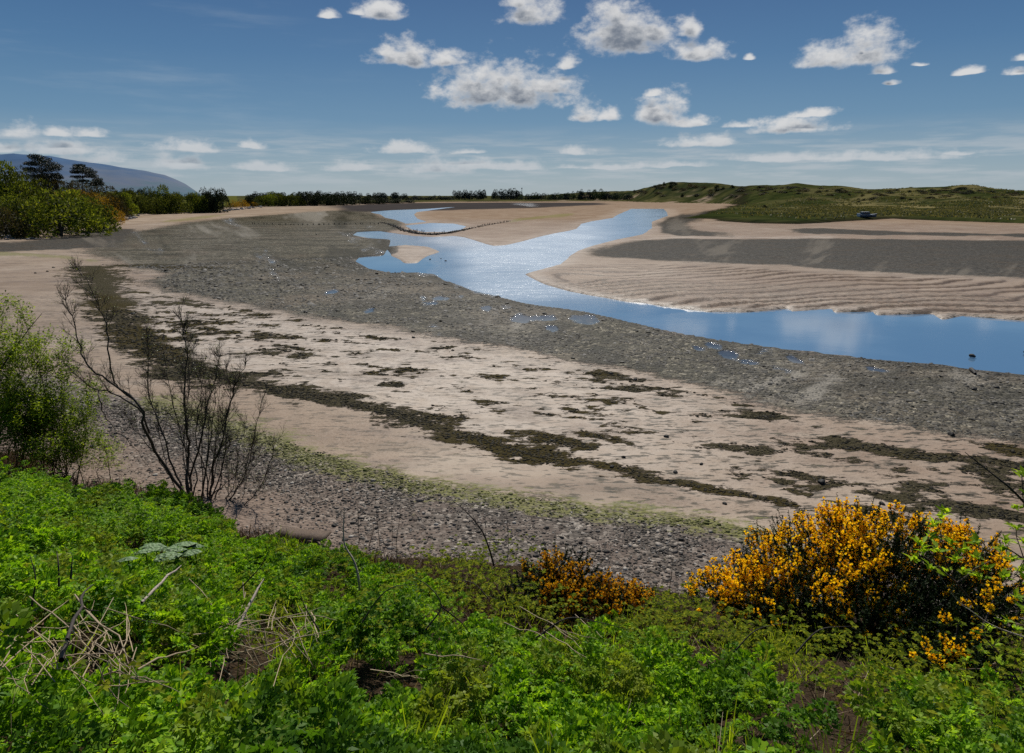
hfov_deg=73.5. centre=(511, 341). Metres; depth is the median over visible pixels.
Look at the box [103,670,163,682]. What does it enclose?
dead stalk
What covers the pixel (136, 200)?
hedge bush
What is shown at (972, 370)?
driftwood
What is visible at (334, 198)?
shore tree
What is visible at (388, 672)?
dead stalk
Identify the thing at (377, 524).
dead weed
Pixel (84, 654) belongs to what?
dead stalk
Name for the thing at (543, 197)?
distant tree
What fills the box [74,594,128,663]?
dead stalk
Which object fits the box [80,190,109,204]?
gorse bush
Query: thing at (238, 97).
sky
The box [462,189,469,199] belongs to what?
distant tree
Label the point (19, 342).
bare branch
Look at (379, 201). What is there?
shore tree
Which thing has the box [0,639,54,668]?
dead stalk
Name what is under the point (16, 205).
bush
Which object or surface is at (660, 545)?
shingle
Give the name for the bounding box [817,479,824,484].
stone
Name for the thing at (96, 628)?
dead stalk
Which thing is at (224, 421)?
willow shrub
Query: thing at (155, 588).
dead stick
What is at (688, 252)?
ground
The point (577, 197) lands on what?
distant tree
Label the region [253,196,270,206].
shore tree
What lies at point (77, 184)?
bush
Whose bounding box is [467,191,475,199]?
distant tree
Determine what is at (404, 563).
dead undergrowth
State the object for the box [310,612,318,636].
dead stalk
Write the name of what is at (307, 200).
shore tree
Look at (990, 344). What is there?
river
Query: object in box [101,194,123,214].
gorse bush
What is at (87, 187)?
bush
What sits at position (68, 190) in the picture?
bush
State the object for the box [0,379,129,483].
scrub
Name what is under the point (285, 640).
dead stalk
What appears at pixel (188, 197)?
hedge bush
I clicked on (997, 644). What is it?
leafy shoot
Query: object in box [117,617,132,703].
dead stalk
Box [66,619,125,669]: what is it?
dead stalk
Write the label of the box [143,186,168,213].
hedge bush
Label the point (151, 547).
pale leafy plant
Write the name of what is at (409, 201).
shore tree
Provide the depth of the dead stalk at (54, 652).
2.17 m
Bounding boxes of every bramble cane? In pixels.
[30,556,35,606]
[56,551,59,586]
[70,555,72,578]
[236,544,271,592]
[299,591,319,630]
[362,584,417,622]
[410,575,441,630]
[441,607,469,633]
[452,579,488,598]
[535,617,628,638]
[732,622,787,652]
[795,626,850,653]
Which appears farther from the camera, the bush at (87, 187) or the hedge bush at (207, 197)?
the hedge bush at (207, 197)
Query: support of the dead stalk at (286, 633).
on the dead stalk
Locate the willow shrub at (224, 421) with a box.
[53,256,289,504]
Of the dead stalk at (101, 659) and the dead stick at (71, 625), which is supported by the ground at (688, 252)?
the dead stick at (71, 625)
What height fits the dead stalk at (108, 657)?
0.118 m
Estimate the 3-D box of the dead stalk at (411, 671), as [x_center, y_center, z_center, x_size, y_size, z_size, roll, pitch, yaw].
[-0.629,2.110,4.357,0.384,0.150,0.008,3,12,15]
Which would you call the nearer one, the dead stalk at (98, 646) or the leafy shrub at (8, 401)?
the dead stalk at (98, 646)
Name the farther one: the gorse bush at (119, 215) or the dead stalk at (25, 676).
the gorse bush at (119, 215)
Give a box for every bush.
[0,159,35,205]
[0,194,38,216]
[0,206,40,238]
[1,165,54,201]
[1,195,61,224]
[1,219,26,234]
[3,187,114,238]
[32,173,72,194]
[37,193,68,213]
[57,180,89,193]
[58,193,121,232]
[60,189,95,215]
[80,181,115,202]
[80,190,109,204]
[91,193,133,217]
[97,200,124,224]
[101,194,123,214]
[107,190,132,210]
[112,209,127,220]
[119,192,139,216]
[121,188,148,211]
[132,190,155,214]
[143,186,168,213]
[157,184,181,213]
[164,191,193,213]
[183,192,202,212]
[190,191,210,212]
[197,186,216,212]
[225,199,241,207]
[236,199,250,206]
[486,539,608,624]
[576,566,662,623]
[682,492,1023,671]
[884,579,1023,691]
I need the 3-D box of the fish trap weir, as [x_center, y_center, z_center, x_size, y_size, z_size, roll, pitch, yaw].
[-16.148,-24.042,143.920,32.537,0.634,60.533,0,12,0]
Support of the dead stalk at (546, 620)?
on the undergrowth at (574, 706)
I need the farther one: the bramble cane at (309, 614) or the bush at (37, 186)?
the bush at (37, 186)
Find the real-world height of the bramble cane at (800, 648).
0.124 m
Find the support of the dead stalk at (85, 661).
on the dead stick at (64, 649)
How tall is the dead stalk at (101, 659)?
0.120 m
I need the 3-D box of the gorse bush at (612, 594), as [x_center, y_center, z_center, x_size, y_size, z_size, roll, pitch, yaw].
[1.255,3.113,8.200,0.999,0.861,0.776,-3,12,-15]
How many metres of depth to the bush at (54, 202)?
129.89 m
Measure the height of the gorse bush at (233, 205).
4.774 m
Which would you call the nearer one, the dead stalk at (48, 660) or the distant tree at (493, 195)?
the dead stalk at (48, 660)
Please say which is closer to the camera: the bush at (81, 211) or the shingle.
the shingle
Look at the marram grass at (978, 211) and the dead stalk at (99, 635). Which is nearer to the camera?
the dead stalk at (99, 635)
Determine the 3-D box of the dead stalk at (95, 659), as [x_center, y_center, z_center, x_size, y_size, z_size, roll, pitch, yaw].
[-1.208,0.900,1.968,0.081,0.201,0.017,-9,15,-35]
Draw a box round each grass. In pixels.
[2,498,1023,752]
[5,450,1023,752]
[710,184,1023,219]
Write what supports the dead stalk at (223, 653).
on the dead stalk at (252, 650)
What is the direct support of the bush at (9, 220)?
on the ground at (688, 252)
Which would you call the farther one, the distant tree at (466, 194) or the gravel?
the distant tree at (466, 194)
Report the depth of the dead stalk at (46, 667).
2.11 m
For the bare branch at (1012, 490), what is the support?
attached to the leafy shoot at (1004, 573)
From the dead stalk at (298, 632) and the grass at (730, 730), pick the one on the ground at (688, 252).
the grass at (730, 730)
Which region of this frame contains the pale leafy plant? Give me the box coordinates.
[116,541,203,639]
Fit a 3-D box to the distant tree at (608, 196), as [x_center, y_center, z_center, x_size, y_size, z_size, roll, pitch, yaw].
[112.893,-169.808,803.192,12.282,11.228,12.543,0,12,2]
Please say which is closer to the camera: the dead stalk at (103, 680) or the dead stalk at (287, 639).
the dead stalk at (103, 680)
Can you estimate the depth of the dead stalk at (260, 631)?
4.39 m
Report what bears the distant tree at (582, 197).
on the ground at (688, 252)
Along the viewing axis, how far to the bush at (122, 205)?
197.27 m
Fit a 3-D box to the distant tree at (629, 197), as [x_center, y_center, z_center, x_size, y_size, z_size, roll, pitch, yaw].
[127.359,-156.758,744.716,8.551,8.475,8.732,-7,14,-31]
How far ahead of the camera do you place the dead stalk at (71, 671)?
2.26 m
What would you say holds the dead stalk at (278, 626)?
on the undergrowth at (574, 706)
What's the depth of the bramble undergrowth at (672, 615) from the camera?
6.25 m
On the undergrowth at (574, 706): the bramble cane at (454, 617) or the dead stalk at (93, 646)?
the bramble cane at (454, 617)
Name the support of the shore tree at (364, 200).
on the ground at (688, 252)
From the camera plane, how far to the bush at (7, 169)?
121.43 m
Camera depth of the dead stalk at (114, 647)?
2.38 m
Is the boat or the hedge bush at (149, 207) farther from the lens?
the hedge bush at (149, 207)
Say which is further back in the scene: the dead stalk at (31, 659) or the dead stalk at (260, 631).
the dead stalk at (260, 631)
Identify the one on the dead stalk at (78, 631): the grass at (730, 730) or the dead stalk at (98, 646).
the dead stalk at (98, 646)
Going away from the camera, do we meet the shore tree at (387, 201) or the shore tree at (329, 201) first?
the shore tree at (329, 201)
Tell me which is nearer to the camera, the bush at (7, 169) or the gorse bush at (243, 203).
the bush at (7, 169)
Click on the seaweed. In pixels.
(549, 455)
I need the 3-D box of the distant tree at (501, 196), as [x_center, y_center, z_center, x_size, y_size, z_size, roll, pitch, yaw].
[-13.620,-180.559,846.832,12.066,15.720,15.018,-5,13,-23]
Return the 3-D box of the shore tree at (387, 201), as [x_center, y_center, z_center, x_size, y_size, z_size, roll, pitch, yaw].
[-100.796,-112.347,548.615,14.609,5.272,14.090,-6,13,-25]
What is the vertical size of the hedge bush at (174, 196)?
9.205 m
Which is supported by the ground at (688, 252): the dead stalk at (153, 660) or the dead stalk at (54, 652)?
the dead stalk at (153, 660)
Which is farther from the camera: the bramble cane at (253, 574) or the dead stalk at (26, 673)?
the bramble cane at (253, 574)
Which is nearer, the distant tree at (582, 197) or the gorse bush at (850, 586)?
the gorse bush at (850, 586)
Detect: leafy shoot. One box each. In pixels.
[901,504,996,606]
[925,615,1023,705]
[992,465,1023,612]
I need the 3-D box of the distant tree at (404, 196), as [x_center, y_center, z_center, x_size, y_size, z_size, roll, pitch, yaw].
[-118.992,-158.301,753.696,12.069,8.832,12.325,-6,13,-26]
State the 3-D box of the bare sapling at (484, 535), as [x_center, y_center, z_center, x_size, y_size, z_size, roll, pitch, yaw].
[-0.606,3.086,10.969,0.740,1.068,0.213,3,12,15]
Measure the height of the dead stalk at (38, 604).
0.105 m
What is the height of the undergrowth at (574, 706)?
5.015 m
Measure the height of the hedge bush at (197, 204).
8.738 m
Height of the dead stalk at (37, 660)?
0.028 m
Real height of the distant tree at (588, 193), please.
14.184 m
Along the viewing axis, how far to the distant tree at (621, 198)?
762.92 m
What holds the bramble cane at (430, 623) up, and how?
on the ground at (688, 252)
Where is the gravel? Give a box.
[129,257,1023,439]
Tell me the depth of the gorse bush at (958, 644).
6.39 m
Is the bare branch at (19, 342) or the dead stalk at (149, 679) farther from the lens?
the bare branch at (19, 342)
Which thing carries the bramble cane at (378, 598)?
attached to the bramble undergrowth at (672, 615)
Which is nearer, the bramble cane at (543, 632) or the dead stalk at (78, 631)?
the dead stalk at (78, 631)
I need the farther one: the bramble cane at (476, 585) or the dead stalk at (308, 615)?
the bramble cane at (476, 585)
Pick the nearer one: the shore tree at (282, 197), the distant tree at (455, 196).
the shore tree at (282, 197)
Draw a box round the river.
[354,207,1023,374]
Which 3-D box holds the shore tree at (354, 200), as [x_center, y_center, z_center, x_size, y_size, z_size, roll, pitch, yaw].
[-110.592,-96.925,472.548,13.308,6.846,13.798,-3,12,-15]
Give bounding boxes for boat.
[857,212,876,217]
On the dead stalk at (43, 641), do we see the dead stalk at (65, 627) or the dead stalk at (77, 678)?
the dead stalk at (77, 678)
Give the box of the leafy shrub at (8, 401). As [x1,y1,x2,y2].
[0,290,113,484]
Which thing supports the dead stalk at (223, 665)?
on the ground at (688, 252)
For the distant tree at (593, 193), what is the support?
on the ground at (688, 252)
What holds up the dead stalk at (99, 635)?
on the dead stalk
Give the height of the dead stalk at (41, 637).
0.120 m
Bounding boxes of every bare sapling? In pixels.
[336,508,364,590]
[452,500,494,567]
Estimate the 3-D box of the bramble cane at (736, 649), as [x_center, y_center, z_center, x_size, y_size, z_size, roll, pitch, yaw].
[1.804,2.161,4.991,0.438,0.192,0.016,-3,12,-14]
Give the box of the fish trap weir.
[380,221,507,234]
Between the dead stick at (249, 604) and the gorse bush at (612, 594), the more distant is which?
the gorse bush at (612, 594)
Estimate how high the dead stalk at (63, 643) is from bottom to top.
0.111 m
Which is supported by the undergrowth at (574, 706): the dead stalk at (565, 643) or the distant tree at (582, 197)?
the dead stalk at (565, 643)
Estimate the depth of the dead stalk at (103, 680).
2.00 m
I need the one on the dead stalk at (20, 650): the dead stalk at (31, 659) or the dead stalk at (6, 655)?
the dead stalk at (6, 655)
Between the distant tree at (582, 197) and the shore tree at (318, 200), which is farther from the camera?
the distant tree at (582, 197)
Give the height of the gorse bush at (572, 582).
1.052 m
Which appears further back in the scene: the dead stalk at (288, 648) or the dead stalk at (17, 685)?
the dead stalk at (288, 648)
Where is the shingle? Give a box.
[0,399,1023,624]
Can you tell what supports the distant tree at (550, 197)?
on the ground at (688, 252)
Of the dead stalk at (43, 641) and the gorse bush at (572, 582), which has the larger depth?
the gorse bush at (572, 582)
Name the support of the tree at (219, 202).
on the ground at (688, 252)
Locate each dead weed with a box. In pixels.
[375,496,380,549]
[396,516,399,561]
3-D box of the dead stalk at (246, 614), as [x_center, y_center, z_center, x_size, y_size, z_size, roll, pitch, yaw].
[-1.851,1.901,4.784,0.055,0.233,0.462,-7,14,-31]
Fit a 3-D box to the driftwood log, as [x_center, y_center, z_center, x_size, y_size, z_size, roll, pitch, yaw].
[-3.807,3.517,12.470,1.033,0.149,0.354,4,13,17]
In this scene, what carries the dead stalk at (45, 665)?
on the dead stalk at (46, 667)
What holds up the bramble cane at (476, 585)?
on the ground at (688, 252)
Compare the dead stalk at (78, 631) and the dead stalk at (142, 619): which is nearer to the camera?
the dead stalk at (78, 631)
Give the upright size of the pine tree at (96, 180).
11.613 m
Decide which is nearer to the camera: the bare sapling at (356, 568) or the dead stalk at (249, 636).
the dead stalk at (249, 636)
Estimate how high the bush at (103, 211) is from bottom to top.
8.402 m
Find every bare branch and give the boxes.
[0,313,41,370]
[965,452,1023,503]
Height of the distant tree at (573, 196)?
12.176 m
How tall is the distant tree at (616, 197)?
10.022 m
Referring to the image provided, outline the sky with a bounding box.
[0,0,1023,195]
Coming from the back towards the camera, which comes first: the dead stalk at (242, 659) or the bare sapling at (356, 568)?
the bare sapling at (356, 568)
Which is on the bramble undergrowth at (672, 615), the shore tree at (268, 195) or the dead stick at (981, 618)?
the dead stick at (981, 618)
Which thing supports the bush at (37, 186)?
on the ground at (688, 252)
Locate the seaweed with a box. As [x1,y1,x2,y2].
[84,305,1023,525]
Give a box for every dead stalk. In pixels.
[0,630,46,669]
[0,630,55,681]
[0,635,18,666]
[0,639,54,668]
[0,660,47,709]
[5,601,66,649]
[6,674,48,680]
[10,640,65,671]
[16,614,57,655]
[16,645,31,693]
[19,663,81,668]
[23,640,84,642]
[26,656,80,684]
[28,628,92,661]
[29,596,111,640]
[31,630,85,685]
[36,621,104,635]
[40,654,94,683]
[47,600,94,665]
[48,634,57,669]
[52,651,111,655]
[53,638,103,714]
[56,637,100,677]
[65,639,145,680]
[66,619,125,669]
[71,655,129,707]
[73,597,113,668]
[73,625,99,660]
[73,633,108,679]
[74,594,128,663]
[76,619,118,666]
[79,614,125,668]
[86,622,146,680]
[89,611,129,674]
[94,680,160,686]
[95,643,135,688]
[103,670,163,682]
[105,607,188,633]
[111,671,179,692]
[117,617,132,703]
[118,661,157,684]
[125,605,132,650]
[137,647,196,670]
[190,580,228,618]
[191,644,251,660]
[193,620,257,634]
[211,631,272,641]
[219,650,228,681]
[221,622,305,641]
[225,648,260,670]
[230,642,290,663]
[237,607,320,627]
[239,630,331,652]
[240,633,259,664]
[242,582,256,641]
[251,625,306,629]
[267,618,316,652]
[268,630,301,641]
[273,635,294,686]
[275,622,314,668]
[280,638,295,656]
[283,606,310,661]
[287,615,333,619]
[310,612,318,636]
[370,669,408,676]
[386,668,435,677]
[425,653,478,659]
[504,622,550,641]
[520,606,578,639]
[543,630,586,657]
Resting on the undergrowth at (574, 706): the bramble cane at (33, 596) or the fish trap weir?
the bramble cane at (33, 596)
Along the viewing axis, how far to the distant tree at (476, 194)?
834.46 m
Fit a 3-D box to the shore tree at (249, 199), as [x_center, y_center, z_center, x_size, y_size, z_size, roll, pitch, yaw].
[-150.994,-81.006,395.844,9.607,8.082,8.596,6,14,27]
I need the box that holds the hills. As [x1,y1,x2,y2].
[0,153,214,195]
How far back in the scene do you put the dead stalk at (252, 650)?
4.47 m
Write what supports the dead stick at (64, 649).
on the ground at (688, 252)
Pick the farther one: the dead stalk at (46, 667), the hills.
the hills
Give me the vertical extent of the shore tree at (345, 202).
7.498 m
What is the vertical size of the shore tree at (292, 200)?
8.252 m
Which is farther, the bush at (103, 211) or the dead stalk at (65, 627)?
the bush at (103, 211)
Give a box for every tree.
[21,153,63,188]
[69,164,104,196]
[208,187,231,212]
[241,194,258,206]
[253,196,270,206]
[260,192,278,206]
[272,191,290,206]
[280,194,298,205]
[290,193,307,205]
[298,191,316,205]
[310,192,326,205]
[321,194,335,205]
[329,193,340,205]
[334,195,353,204]
[348,196,360,204]
[356,196,372,203]
[368,196,385,203]
[381,197,395,203]
[392,198,404,203]
[399,194,408,199]
[403,199,417,202]
[452,191,459,199]
[458,191,465,199]
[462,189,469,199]
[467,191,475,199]
[474,189,481,199]
[479,190,486,199]
[491,189,498,199]
[497,189,505,199]
[503,188,513,199]
[509,188,518,199]
[537,194,547,199]
[545,194,555,199]
[554,193,563,199]
[570,191,575,199]
[576,190,583,199]
[578,189,585,199]
[584,189,594,199]
[588,190,599,199]
[595,189,603,199]
[604,192,611,199]
[612,193,622,199]
[619,193,627,199]
[625,193,633,199]
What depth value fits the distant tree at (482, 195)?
833.59 m
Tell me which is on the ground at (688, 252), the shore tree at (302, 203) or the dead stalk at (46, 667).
the shore tree at (302, 203)
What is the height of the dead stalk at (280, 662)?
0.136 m
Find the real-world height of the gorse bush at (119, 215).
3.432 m
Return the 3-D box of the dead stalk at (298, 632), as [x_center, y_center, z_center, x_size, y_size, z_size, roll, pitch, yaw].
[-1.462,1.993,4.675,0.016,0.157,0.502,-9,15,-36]
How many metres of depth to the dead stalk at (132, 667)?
2.00 m
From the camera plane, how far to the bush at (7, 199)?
115.63 m
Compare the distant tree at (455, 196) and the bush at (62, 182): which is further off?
the distant tree at (455, 196)
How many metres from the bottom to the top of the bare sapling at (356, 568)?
1.185 m
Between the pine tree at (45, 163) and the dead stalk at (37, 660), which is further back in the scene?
the pine tree at (45, 163)
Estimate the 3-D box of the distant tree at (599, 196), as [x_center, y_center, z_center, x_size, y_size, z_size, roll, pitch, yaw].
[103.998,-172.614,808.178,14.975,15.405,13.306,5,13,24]
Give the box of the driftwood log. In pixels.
[277,526,330,542]
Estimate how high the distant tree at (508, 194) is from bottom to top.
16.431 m
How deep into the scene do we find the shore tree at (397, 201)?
557.77 m
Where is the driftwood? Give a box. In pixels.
[969,367,976,373]
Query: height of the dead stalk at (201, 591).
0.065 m
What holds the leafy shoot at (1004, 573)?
on the ground at (688, 252)
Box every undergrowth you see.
[0,447,1023,752]
[0,456,1023,752]
[17,528,1023,752]
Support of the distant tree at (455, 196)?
on the ground at (688, 252)
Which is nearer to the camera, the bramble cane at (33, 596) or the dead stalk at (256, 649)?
the bramble cane at (33, 596)
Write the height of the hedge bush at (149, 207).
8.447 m
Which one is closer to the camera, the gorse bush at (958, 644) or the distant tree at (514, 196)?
the gorse bush at (958, 644)
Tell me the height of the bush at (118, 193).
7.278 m
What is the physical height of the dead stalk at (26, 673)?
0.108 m
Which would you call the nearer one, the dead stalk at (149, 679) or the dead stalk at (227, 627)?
the dead stalk at (149, 679)
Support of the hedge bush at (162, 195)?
on the ground at (688, 252)
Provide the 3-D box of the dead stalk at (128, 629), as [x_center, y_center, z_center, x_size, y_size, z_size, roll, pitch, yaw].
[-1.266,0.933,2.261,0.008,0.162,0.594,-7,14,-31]
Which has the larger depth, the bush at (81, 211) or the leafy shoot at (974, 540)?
the bush at (81, 211)
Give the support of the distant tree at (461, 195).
on the ground at (688, 252)
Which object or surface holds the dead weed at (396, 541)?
on the ground at (688, 252)
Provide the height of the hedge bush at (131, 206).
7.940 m
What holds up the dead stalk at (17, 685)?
on the dead stalk at (25, 676)
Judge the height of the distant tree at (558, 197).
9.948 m
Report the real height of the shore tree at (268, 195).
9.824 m
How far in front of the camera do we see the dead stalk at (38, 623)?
2.48 m
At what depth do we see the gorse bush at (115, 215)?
157.10 m
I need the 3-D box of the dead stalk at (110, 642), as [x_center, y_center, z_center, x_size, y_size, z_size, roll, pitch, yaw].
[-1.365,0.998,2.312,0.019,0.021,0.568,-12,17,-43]
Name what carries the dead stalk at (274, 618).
on the ground at (688, 252)
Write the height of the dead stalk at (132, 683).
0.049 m
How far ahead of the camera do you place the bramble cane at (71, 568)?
3.54 m
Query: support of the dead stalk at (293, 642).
on the undergrowth at (574, 706)
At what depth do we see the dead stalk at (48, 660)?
2.14 m
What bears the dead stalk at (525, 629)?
on the undergrowth at (574, 706)
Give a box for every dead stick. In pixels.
[58,639,70,662]
[65,584,98,639]
[140,565,181,603]
[231,579,263,640]
[938,574,1023,636]
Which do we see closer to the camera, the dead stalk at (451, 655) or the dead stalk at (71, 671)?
the dead stalk at (71, 671)
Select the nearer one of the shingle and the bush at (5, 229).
the shingle
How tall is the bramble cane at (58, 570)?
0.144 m
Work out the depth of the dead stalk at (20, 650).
2.38 m
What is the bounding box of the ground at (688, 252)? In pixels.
[0,182,1023,752]
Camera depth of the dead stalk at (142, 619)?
3.79 m
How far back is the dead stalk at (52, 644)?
2.31 m

